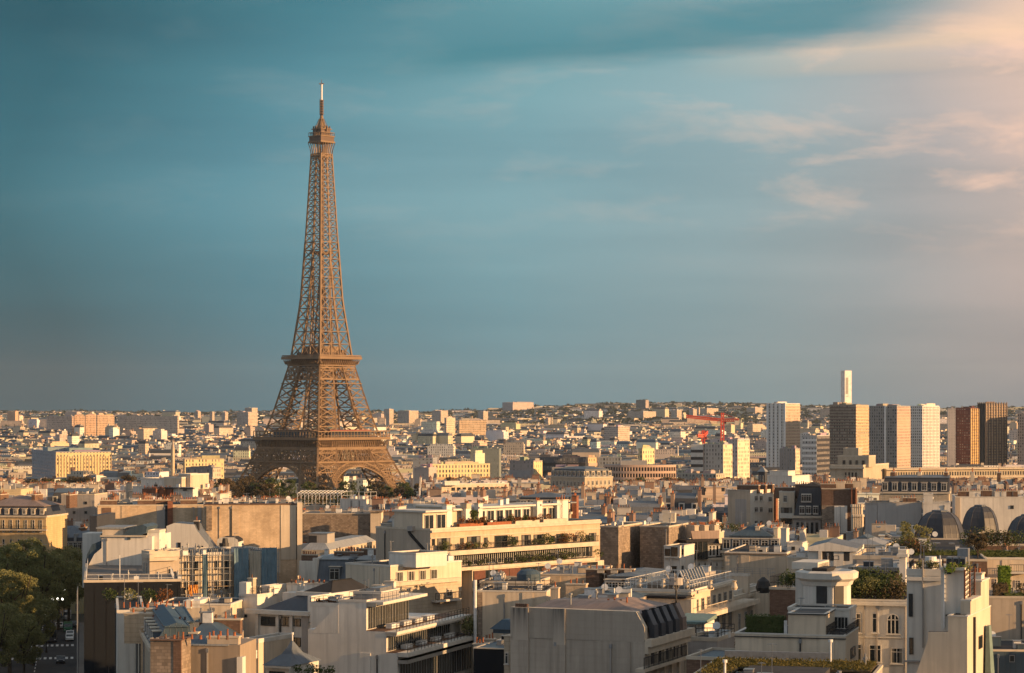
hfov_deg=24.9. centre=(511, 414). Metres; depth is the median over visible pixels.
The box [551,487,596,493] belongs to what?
city house
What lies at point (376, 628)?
office building
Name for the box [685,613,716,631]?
kiosk house
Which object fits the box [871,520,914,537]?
city house
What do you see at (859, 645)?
window
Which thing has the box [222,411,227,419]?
tower block
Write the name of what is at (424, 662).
window
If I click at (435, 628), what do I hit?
window
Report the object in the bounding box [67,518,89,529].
city house
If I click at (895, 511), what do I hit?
apartment building
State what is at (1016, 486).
city house
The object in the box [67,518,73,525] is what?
city house
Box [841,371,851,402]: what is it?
chimney tower
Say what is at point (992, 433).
tower block
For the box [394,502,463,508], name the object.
city house
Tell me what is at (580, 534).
shrub
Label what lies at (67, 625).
van
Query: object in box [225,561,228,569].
window
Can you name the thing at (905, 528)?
tree
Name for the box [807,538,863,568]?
apartment building
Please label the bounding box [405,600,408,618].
window
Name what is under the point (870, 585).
shrub
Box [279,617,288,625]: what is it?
window
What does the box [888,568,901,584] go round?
shrub
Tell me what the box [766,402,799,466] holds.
tower block
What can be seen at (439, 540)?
window
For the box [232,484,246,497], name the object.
tree
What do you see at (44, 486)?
city house
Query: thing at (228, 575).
scaffolded building
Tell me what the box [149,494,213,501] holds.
city house
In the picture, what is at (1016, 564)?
apartment building
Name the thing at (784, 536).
roof hut
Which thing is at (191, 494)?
city house
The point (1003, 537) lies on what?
shrub
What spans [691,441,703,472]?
office block
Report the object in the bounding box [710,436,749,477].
hospital block
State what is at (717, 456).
office block
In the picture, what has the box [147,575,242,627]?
apartment building
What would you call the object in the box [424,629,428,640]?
window
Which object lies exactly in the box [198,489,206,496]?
city house
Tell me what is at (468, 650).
window
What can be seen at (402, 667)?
window
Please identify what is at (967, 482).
city house
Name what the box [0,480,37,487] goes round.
city house
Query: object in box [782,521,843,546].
city house
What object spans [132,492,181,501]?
city house
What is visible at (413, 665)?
window
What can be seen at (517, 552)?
window
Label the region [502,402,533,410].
hospital block
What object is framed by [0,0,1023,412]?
sky
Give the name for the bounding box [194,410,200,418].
tower block
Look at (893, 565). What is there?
apartment building
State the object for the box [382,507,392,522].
city house
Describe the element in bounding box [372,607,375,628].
window
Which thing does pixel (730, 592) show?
window
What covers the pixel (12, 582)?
tree
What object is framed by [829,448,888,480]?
museum pavilion
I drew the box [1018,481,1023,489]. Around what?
city house
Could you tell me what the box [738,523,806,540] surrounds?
city house
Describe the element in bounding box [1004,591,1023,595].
hedge
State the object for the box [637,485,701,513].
city house
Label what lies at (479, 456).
apartment block
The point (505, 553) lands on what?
window
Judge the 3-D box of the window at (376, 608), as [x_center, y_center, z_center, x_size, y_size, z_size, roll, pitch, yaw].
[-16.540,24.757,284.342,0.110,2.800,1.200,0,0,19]
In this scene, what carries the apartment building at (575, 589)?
on the ground
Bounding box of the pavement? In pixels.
[79,622,83,672]
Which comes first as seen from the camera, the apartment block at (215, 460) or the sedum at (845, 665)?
the sedum at (845, 665)
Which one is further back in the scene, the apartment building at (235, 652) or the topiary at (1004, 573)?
the topiary at (1004, 573)
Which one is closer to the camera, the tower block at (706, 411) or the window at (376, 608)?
the window at (376, 608)
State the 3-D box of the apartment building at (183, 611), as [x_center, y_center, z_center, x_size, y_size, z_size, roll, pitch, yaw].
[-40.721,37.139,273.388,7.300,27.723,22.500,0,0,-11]
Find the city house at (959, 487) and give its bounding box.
[950,483,965,493]
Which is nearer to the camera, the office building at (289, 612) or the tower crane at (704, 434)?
the office building at (289, 612)
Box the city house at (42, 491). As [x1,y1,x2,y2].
[2,486,46,499]
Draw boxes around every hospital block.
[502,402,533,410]
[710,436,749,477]
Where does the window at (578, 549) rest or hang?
in the apartment building at (419, 526)
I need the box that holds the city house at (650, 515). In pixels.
[625,512,679,521]
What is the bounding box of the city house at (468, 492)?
[428,489,470,495]
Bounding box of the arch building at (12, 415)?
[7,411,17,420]
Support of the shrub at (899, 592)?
on the apartment building at (882, 634)
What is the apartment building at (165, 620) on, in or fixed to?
on the ground
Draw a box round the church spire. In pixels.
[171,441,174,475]
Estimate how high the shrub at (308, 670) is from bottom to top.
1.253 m
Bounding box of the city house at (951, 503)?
[950,494,951,512]
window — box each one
[2,520,4,531]
[17,520,19,531]
[32,520,34,532]
[194,562,197,570]
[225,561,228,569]
[225,581,228,588]
[261,616,275,625]
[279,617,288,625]
[293,618,300,626]
[293,637,300,646]
[368,607,371,629]
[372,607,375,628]
[375,607,377,627]
[378,606,382,626]
[383,605,385,625]
[385,605,387,624]
[388,604,392,622]
[388,636,392,650]
[393,603,394,621]
[393,636,397,649]
[395,603,397,621]
[396,572,403,581]
[398,602,400,620]
[398,635,401,648]
[399,664,405,672]
[401,601,404,619]
[402,634,406,643]
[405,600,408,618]
[406,663,410,672]
[407,633,410,642]
[408,571,415,580]
[411,632,414,644]
[411,662,415,672]
[415,631,419,642]
[416,660,421,672]
[419,570,425,579]
[420,630,423,639]
[422,659,426,672]
[424,515,433,527]
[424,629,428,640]
[427,657,431,672]
[429,628,432,640]
[430,569,436,578]
[432,656,436,672]
[433,627,436,636]
[436,514,445,527]
[437,538,449,550]
[437,626,440,635]
[437,655,441,672]
[441,625,444,636]
[442,653,446,672]
[445,624,449,633]
[446,589,452,596]
[447,652,451,672]
[452,651,456,672]
[457,649,461,671]
[458,555,464,565]
[462,648,465,670]
[465,554,470,564]
[466,647,470,669]
[467,536,480,548]
[471,554,479,564]
[477,553,485,564]
[483,553,491,563]
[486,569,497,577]
[487,510,493,519]
[489,553,497,563]
[495,535,507,546]
[495,552,503,562]
[496,510,502,521]
[501,552,509,562]
[504,653,508,664]
[505,509,511,517]
[507,551,515,560]
[513,551,521,561]
[514,509,520,519]
[522,534,530,545]
[523,508,529,516]
[531,550,538,559]
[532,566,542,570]
[534,534,544,544]
[542,508,546,518]
[542,549,549,556]
[548,507,554,518]
[548,549,555,557]
[553,548,561,557]
[576,547,583,556]
[581,546,588,556]
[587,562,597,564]
[589,533,595,540]
[665,549,669,555]
[671,547,677,556]
[671,566,676,572]
[701,598,703,609]
[707,596,709,608]
[713,595,715,606]
[718,593,720,604]
[722,613,725,628]
[728,612,732,626]
[729,590,731,601]
[738,613,740,629]
[781,507,791,512]
[781,519,791,524]
[783,495,787,502]
[815,522,817,533]
[837,617,840,628]
[841,617,844,628]
[850,646,855,658]
[856,613,861,633]
[858,644,861,660]
[869,645,881,663]
[871,613,878,633]
[886,613,900,634]
[890,648,903,664]
[909,594,912,616]
[909,637,913,653]
[978,635,982,648]
[1009,655,1014,661]
[1015,580,1020,587]
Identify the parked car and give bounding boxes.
[56,655,64,663]
[65,634,73,640]
[66,630,73,633]
[72,620,76,626]
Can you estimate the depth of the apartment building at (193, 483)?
646.45 m
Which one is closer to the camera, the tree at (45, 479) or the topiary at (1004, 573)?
the topiary at (1004, 573)
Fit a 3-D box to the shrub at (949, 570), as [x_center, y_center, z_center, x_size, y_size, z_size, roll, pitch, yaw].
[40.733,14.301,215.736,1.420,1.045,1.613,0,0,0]
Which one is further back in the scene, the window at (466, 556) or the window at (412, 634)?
the window at (466, 556)
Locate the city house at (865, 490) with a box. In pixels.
[861,487,869,492]
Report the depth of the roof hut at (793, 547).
386.46 m
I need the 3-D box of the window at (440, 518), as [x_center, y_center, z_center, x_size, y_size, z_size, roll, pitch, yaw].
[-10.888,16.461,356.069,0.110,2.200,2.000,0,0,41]
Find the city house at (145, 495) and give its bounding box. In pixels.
[111,492,174,501]
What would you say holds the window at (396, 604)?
in the office building at (376, 628)
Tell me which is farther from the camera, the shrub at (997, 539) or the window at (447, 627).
the shrub at (997, 539)
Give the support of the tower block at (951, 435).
on the ground
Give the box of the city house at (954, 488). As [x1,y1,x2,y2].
[952,483,987,493]
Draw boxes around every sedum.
[696,662,738,672]
[708,655,877,672]
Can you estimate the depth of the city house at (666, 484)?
752.62 m
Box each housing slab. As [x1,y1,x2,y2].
[46,415,73,433]
[74,414,84,435]
[85,414,95,435]
[96,414,113,435]
[118,415,178,433]
[458,418,485,434]
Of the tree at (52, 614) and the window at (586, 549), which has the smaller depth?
the window at (586, 549)
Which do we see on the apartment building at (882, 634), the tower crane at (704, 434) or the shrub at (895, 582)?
the shrub at (895, 582)
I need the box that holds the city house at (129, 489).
[126,480,140,498]
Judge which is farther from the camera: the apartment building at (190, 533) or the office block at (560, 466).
the office block at (560, 466)
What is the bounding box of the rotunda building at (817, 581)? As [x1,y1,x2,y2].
[792,559,858,603]
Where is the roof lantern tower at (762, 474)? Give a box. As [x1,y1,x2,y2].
[757,467,767,483]
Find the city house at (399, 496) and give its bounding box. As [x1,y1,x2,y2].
[378,494,424,501]
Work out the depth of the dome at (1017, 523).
446.78 m
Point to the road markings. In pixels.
(55, 657)
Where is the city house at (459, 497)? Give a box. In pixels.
[425,486,487,504]
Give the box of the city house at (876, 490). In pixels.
[857,483,881,501]
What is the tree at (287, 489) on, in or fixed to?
on the ground
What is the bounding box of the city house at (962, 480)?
[955,477,996,485]
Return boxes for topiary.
[991,582,1008,595]
[996,565,1011,592]
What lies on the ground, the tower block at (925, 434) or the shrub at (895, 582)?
the tower block at (925, 434)
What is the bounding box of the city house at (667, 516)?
[606,509,675,523]
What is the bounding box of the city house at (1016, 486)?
[1003,481,1017,490]
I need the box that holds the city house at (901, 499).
[866,495,923,515]
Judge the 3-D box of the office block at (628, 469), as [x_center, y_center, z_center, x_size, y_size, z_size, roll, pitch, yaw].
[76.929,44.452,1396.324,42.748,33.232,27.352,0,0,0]
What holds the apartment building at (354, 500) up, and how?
on the ground
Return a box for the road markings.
[12,627,73,671]
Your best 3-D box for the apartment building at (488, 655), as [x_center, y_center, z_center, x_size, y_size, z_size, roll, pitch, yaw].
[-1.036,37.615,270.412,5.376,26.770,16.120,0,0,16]
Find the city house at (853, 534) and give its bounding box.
[790,528,858,539]
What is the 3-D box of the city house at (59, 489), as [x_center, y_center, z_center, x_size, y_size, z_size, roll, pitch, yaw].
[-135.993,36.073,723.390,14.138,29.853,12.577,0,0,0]
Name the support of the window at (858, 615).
in the apartment building at (882, 634)
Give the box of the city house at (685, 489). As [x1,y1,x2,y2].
[669,479,717,492]
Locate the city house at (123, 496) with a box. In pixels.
[121,491,125,498]
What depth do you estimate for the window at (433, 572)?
336.73 m
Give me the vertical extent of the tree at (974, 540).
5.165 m
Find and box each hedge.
[745,613,786,632]
[912,549,1023,556]
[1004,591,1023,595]
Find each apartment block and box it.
[183,455,223,478]
[186,465,220,478]
[413,455,436,488]
[414,464,436,489]
[433,461,489,479]
[470,446,500,478]
[474,450,484,462]
[538,454,585,477]
[586,455,597,466]
[598,454,622,466]
[638,445,653,463]
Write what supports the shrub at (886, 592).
on the apartment building at (882, 634)
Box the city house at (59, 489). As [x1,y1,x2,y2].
[51,482,98,502]
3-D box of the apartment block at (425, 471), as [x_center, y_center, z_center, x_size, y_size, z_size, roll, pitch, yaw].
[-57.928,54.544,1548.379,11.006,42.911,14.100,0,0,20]
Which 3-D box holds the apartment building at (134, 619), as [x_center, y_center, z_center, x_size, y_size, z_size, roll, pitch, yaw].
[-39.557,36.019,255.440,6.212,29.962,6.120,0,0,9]
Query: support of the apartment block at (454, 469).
on the ground
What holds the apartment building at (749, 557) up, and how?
on the ground
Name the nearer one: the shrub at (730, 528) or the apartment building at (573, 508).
the shrub at (730, 528)
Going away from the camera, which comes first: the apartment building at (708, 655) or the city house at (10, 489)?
the apartment building at (708, 655)
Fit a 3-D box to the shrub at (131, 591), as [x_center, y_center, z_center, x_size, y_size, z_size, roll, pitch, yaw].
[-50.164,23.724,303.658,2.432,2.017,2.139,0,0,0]
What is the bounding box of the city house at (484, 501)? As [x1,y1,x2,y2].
[480,498,495,503]
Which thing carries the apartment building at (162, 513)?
on the ground
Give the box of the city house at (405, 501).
[365,497,413,506]
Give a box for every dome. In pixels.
[915,510,964,537]
[962,505,998,535]
[1008,514,1023,543]
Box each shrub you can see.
[102,588,117,602]
[121,588,137,599]
[140,588,156,602]
[155,588,172,602]
[294,664,301,672]
[302,662,314,672]
[305,497,314,504]
[306,666,314,672]
[314,665,322,672]
[326,666,334,672]
[328,497,336,504]
[457,516,464,523]
[458,616,473,633]
[461,621,477,634]
[470,510,475,518]
[507,535,516,545]
[515,554,525,560]
[579,530,587,541]
[716,523,724,531]
[725,523,734,531]
[779,568,794,588]
[788,573,794,584]
[851,579,870,598]
[851,585,859,598]
[852,567,869,581]
[857,577,874,596]
[858,566,879,580]
[862,577,884,598]
[864,578,892,598]
[869,568,885,579]
[875,580,891,598]
[877,568,895,581]
[878,583,896,598]
[880,575,904,598]
[886,538,901,548]
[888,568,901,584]
[889,573,906,599]
[889,580,905,598]
[892,537,906,547]
[892,580,906,598]
[902,537,915,548]
[903,538,920,551]
[907,538,927,551]
[912,538,932,553]
[913,560,923,568]
[918,539,938,552]
[923,560,932,568]
[932,561,938,568]
[943,562,956,572]
[958,527,982,548]
[962,530,986,544]
[980,530,997,548]
[983,531,1002,547]
[988,530,1008,548]
[992,530,1014,549]
[998,530,1020,549]
[1001,530,1023,549]
[1015,583,1023,592]
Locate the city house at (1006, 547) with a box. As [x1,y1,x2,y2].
[1001,543,1021,549]
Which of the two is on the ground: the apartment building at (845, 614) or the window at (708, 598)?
the apartment building at (845, 614)
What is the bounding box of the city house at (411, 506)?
[397,498,449,508]
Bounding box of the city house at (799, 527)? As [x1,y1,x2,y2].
[784,523,832,531]
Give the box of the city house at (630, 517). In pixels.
[579,507,635,524]
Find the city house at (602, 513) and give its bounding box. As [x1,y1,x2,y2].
[582,503,606,515]
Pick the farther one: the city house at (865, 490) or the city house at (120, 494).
the city house at (120, 494)
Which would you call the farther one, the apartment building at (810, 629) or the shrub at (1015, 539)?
the shrub at (1015, 539)
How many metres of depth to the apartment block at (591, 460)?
1882.91 m
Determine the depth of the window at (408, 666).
283.21 m
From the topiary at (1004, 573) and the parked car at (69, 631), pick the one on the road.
the parked car at (69, 631)
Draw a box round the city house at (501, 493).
[496,491,541,496]
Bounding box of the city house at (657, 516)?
[652,508,716,523]
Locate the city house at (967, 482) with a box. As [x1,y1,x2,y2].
[963,481,1010,490]
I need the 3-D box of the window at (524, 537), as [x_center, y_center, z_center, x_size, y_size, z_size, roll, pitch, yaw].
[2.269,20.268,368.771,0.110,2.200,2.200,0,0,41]
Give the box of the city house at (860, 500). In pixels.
[857,492,879,505]
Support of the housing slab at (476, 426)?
on the ground
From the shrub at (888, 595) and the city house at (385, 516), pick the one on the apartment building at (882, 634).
the shrub at (888, 595)
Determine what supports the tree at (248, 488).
on the ground
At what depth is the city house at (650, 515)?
522.88 m
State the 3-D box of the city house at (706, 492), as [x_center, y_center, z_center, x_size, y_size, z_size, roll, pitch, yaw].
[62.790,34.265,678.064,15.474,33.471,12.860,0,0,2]
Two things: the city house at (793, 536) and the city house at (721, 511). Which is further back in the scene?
the city house at (721, 511)
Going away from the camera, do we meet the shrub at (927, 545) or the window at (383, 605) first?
the window at (383, 605)
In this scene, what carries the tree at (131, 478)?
on the ground
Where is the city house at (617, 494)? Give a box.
[585,489,630,499]
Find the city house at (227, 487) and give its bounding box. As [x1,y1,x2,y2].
[198,483,230,498]
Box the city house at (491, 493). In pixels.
[475,485,533,503]
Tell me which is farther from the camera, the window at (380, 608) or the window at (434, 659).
the window at (434, 659)
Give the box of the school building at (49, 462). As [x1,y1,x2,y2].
[32,447,111,478]
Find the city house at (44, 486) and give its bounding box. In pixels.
[38,482,75,492]
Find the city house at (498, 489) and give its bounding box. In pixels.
[494,486,534,494]
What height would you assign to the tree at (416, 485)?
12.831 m
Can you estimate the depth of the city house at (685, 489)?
723.40 m
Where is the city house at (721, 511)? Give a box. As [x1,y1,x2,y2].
[702,502,727,524]
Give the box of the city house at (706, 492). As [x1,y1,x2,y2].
[700,474,753,506]
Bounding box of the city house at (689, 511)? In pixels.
[653,505,705,515]
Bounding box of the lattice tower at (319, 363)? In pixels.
[239,80,405,496]
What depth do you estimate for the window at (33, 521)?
575.33 m
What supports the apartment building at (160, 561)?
on the ground
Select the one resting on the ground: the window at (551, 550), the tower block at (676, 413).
the tower block at (676, 413)
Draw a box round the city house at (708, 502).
[706,498,716,506]
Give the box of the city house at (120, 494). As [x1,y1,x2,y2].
[94,490,125,500]
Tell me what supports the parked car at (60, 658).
on the road
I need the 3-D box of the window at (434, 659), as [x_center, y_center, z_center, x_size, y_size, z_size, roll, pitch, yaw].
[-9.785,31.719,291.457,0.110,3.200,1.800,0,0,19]
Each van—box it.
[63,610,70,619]
[64,621,71,631]
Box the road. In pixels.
[0,623,78,672]
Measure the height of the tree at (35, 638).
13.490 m
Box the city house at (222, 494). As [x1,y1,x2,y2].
[216,490,249,500]
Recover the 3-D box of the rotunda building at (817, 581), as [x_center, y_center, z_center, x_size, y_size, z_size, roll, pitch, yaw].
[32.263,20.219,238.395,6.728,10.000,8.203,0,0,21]
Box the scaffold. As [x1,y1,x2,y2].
[179,547,278,596]
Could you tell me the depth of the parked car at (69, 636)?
520.99 m
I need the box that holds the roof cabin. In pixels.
[261,583,285,602]
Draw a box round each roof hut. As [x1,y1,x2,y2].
[756,546,768,551]
[780,528,789,549]
[787,541,806,554]
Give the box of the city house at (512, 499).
[502,488,558,502]
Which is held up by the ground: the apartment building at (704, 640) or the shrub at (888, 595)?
the apartment building at (704, 640)
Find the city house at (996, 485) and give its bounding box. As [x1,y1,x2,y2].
[956,480,1008,491]
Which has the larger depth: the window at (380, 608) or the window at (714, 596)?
the window at (714, 596)
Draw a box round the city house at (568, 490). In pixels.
[536,481,584,504]
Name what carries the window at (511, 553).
in the apartment building at (419, 526)
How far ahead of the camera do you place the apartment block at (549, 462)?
1902.59 m
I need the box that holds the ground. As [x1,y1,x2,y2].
[47,411,607,622]
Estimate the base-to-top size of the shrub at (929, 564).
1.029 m
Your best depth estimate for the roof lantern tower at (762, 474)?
700.54 m
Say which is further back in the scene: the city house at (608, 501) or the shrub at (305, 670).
the city house at (608, 501)
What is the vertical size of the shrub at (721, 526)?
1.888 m
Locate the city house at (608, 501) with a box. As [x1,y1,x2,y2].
[579,494,611,507]
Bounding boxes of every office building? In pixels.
[244,576,369,653]
[308,579,477,672]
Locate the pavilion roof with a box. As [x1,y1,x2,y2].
[263,632,320,672]
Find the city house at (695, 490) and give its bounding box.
[661,485,697,497]
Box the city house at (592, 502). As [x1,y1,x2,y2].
[585,494,637,505]
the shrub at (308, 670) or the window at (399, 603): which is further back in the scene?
the window at (399, 603)
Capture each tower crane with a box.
[686,413,738,440]
[693,430,707,443]
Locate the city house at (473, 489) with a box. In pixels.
[472,487,512,494]
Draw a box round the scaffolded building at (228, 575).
[156,533,261,597]
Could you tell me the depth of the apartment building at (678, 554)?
396.93 m
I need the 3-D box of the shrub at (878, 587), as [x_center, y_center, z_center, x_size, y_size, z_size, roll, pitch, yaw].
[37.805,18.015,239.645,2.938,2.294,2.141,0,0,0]
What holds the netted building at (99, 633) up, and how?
on the ground
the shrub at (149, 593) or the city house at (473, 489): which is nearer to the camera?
the shrub at (149, 593)
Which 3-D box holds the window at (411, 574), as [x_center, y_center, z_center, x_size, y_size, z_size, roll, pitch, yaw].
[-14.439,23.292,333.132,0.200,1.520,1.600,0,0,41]
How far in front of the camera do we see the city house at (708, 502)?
660.17 m
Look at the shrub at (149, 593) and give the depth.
303.30 m
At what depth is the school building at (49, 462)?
1912.18 m
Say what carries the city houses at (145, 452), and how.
on the ground
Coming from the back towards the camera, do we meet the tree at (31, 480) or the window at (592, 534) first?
the tree at (31, 480)
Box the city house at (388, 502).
[385,498,424,508]
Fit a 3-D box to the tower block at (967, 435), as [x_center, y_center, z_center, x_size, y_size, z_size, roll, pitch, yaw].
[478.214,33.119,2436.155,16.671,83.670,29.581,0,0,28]
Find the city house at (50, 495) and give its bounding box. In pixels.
[47,493,53,500]
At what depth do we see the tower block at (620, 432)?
3610.11 m
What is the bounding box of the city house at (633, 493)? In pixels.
[613,484,651,499]
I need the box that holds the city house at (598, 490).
[565,488,603,492]
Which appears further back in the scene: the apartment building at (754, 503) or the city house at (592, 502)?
the city house at (592, 502)
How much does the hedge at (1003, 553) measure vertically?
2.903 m
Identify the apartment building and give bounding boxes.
[0,490,77,615]
[61,490,107,521]
[67,524,89,566]
[82,522,170,587]
[90,512,114,531]
[97,488,202,531]
[108,577,191,672]
[123,604,173,672]
[132,473,209,497]
[135,606,196,672]
[139,604,190,672]
[141,543,208,573]
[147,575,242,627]
[166,517,216,547]
[179,601,255,672]
[217,536,242,546]
[246,633,293,672]
[297,490,346,510]
[299,545,375,582]
[302,532,375,556]
[310,595,348,628]
[340,491,376,510]
[345,541,461,632]
[375,488,603,632]
[439,475,508,494]
[472,632,505,672]
[474,577,553,642]
[479,562,549,588]
[490,619,509,672]
[510,587,694,672]
[518,492,579,517]
[549,466,612,489]
[550,573,647,599]
[585,564,666,587]
[600,506,641,567]
[623,550,759,631]
[632,506,649,524]
[640,517,687,567]
[664,543,694,576]
[677,520,723,578]
[686,647,734,672]
[687,622,734,654]
[694,639,882,672]
[698,519,723,542]
[720,512,782,578]
[724,543,807,585]
[728,478,777,527]
[729,567,774,647]
[734,598,858,661]
[767,470,812,486]
[769,573,794,624]
[774,484,797,529]
[787,547,807,573]
[787,603,856,628]
[792,481,821,533]
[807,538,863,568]
[820,478,864,539]
[848,534,895,547]
[848,545,908,579]
[851,559,906,672]
[852,531,908,564]
[865,492,922,534]
[879,468,1000,500]
[882,531,987,576]
[885,531,1023,550]
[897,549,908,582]
[904,545,945,672]
[923,488,950,515]
[939,548,969,630]
[952,483,1023,532]
[985,550,1023,587]
[989,570,1023,638]
[992,614,1023,672]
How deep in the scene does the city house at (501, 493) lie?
678.56 m
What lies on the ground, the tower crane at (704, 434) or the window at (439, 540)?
the tower crane at (704, 434)
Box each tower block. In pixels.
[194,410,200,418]
[210,411,213,420]
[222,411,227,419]
[237,411,257,426]
[245,407,257,411]
[384,409,393,424]
[398,410,417,423]
[432,410,447,422]
[444,416,454,435]
[478,411,487,422]
[604,425,629,440]
[628,411,655,418]
[671,409,681,419]
[689,408,696,415]
[694,408,717,414]
[746,407,761,413]
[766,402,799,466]
[829,402,868,463]
[869,404,910,467]
[910,403,939,467]
[947,407,955,466]
[956,406,978,463]
[977,402,1006,466]
[1018,413,1023,464]
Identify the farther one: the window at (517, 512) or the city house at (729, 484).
the city house at (729, 484)
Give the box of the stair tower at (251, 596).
[239,574,278,637]
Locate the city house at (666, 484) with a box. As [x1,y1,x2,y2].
[659,479,699,492]
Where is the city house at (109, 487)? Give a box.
[105,480,139,495]
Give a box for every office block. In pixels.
[509,457,541,479]
[552,465,603,469]
[604,460,675,481]
[636,399,648,407]
[678,469,724,482]
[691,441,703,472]
[704,441,731,477]
[779,445,799,473]
[800,432,829,458]
[802,432,829,474]
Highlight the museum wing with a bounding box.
[883,467,1023,480]
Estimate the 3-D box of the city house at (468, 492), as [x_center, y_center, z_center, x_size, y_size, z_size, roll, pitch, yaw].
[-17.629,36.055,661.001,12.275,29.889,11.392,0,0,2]
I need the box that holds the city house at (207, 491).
[204,487,212,496]
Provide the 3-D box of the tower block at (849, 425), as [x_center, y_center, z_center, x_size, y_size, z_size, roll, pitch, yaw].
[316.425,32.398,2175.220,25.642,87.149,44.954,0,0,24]
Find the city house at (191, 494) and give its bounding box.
[168,492,205,500]
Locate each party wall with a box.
[203,488,301,591]
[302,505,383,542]
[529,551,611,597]
[917,562,994,672]
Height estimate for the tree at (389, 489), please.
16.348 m
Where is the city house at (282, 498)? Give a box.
[241,495,285,500]
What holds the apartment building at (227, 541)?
on the ground
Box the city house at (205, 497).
[199,492,239,500]
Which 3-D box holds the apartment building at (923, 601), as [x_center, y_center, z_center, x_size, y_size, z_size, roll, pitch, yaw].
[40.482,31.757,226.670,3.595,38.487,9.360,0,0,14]
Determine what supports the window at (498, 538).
in the apartment building at (419, 526)
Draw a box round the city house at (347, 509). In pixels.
[324,505,384,510]
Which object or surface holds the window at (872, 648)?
in the apartment building at (882, 634)
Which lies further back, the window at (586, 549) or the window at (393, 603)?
the window at (586, 549)
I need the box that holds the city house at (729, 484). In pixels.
[727,481,785,499]
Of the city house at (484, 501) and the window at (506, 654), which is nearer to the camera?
the window at (506, 654)
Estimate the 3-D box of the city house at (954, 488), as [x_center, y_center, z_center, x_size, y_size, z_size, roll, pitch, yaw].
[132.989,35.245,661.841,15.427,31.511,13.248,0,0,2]
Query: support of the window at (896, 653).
in the apartment building at (882, 634)
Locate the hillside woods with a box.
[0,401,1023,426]
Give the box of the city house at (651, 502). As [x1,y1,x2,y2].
[603,493,663,514]
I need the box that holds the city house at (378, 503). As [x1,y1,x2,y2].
[372,496,397,510]
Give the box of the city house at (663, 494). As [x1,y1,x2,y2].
[610,490,674,509]
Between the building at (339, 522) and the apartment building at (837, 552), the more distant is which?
the building at (339, 522)
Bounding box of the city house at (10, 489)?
[0,482,32,495]
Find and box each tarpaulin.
[188,585,197,596]
[202,549,207,596]
[234,548,248,597]
[249,551,260,590]
[261,547,276,584]
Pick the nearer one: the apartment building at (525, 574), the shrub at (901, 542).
the apartment building at (525, 574)
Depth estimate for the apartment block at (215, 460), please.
1857.97 m
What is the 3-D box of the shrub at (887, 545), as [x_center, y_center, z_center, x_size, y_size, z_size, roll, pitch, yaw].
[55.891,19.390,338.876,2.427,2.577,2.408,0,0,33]
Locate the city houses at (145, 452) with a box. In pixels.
[0,402,1023,502]
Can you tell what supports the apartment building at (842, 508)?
on the ground
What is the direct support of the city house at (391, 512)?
on the ground
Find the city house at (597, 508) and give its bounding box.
[579,504,616,515]
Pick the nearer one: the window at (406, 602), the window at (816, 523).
the window at (406, 602)
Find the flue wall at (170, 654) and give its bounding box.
[150,632,228,672]
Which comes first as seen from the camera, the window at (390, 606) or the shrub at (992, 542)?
the window at (390, 606)
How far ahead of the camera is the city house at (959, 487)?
676.76 m
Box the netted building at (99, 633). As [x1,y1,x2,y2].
[77,555,184,672]
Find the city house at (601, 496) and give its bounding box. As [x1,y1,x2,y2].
[599,492,642,499]
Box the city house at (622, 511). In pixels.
[617,504,682,519]
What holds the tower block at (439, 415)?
on the ground
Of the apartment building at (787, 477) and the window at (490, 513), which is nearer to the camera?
the window at (490, 513)
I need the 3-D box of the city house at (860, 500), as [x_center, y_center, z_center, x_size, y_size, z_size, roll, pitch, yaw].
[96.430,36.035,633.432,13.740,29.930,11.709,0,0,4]
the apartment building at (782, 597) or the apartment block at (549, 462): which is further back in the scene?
the apartment block at (549, 462)
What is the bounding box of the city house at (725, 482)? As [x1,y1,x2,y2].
[720,480,757,485]
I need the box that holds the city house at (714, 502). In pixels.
[712,482,761,506]
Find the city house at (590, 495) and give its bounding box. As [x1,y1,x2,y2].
[543,488,595,499]
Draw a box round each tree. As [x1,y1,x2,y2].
[0,542,54,650]
[0,553,20,613]
[0,569,49,672]
[0,602,26,666]
[3,613,49,672]
[8,537,52,590]
[16,592,60,665]
[18,547,73,630]
[22,479,38,483]
[34,555,82,629]
[40,477,53,482]
[47,478,66,482]
[48,545,83,620]
[77,476,93,481]
[121,475,136,481]
[218,477,231,490]
[232,479,249,496]
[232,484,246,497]
[239,475,255,493]
[243,485,254,498]
[249,482,262,495]
[251,483,269,498]
[261,477,280,497]
[264,483,277,497]
[279,478,296,498]
[301,481,318,497]
[318,486,332,497]
[333,488,341,498]
[339,480,356,498]
[357,485,374,498]
[369,482,388,498]
[377,485,393,497]
[390,488,404,497]
[396,482,415,498]
[413,483,418,496]
[635,476,645,482]
[899,521,932,541]
[963,533,989,558]
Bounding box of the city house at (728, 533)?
[717,519,782,537]
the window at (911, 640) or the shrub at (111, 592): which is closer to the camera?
the window at (911, 640)
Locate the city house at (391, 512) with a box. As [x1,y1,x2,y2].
[387,508,393,522]
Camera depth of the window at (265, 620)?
302.66 m

